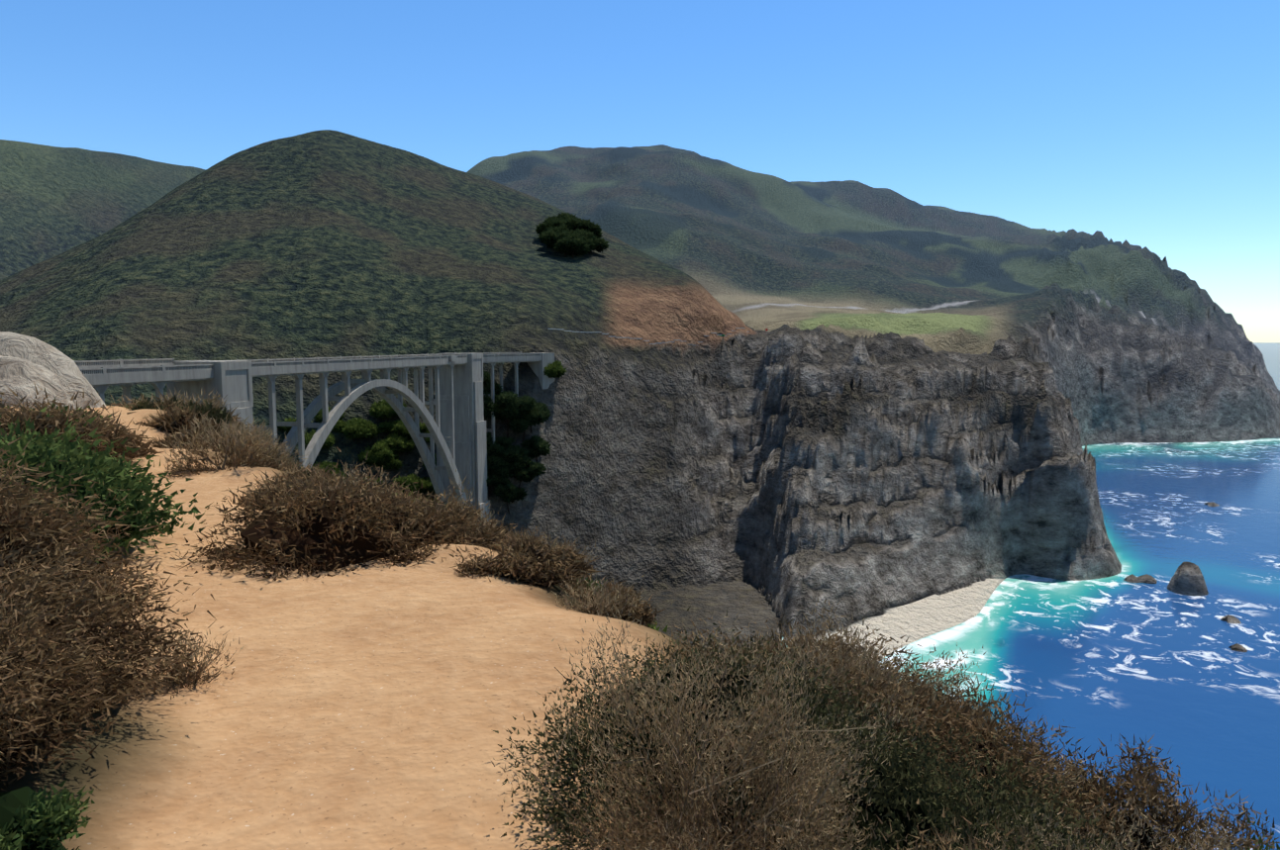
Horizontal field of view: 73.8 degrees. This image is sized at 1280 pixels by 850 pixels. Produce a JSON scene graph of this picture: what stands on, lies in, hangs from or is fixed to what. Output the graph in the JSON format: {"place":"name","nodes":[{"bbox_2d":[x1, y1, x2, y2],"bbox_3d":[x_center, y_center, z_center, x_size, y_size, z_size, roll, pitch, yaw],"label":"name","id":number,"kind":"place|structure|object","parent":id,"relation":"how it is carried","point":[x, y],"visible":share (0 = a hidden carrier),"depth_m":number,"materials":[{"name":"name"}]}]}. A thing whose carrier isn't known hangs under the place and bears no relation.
{"place":"outdoors","nodes":[
{"label":"outdoors","id":0,"kind":"place"},
{"bbox_2d":[0,129,1279,849],"bbox_3d":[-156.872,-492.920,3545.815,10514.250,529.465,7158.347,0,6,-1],"label":"terrain","id":1,"kind":"structure","parent":0,"point":[895,417],"depth_m":323.10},
{"bbox_2d":[0,331,105,410],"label":"outcrop rock","id":2,"kind":"object","parent":1,"relation":"on","point":[26,361],"visible":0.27,"depth_m":18.09,"materials":[{"name":"grey stone"}]},
{"bbox_2d":[74,351,554,522],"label":"arch bridge","id":3,"kind":"structure","parent":1,"relation":"on","point":[457,431],"depth_m":210.03,"materials":[{"name":"concrete"}]},
{"bbox_2d":[277,212,608,513],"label":"trees","id":4,"kind":"object","parent":1,"relation":"on","point":[567,233],"visible":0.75,"depth_m":270.19,"materials":[{"name":"green plant"}]},
{"bbox_2d":[0,381,1279,849],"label":"shrubs","id":5,"kind":"object","parent":1,"relation":"on","point":[810,741],"visible":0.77,"depth_m":4.22,"materials":[{"name":"brown plant"}]},
{"bbox_2d":[547,327,749,345],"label":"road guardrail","id":6,"kind":"object","parent":1,"relation":"on","point":[641,339],"visible":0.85,"depth_m":350.61,"materials":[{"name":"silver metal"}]},
{"bbox_2d":[0,0,1279,342],"label":"sky","id":7,"kind":"structure","parent":0,"point":[1154,125],"materials":[{"name":"blue"}]},
{"bbox_2d":[781,342,1279,849],"bbox_3d":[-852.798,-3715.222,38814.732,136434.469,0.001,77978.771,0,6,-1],"label":"sea water","id":8,"kind":"structure","parent":0,"point":[1112,661],"depth_m":260.73,"materials":[{"name":"blue liquid"}]}
]}

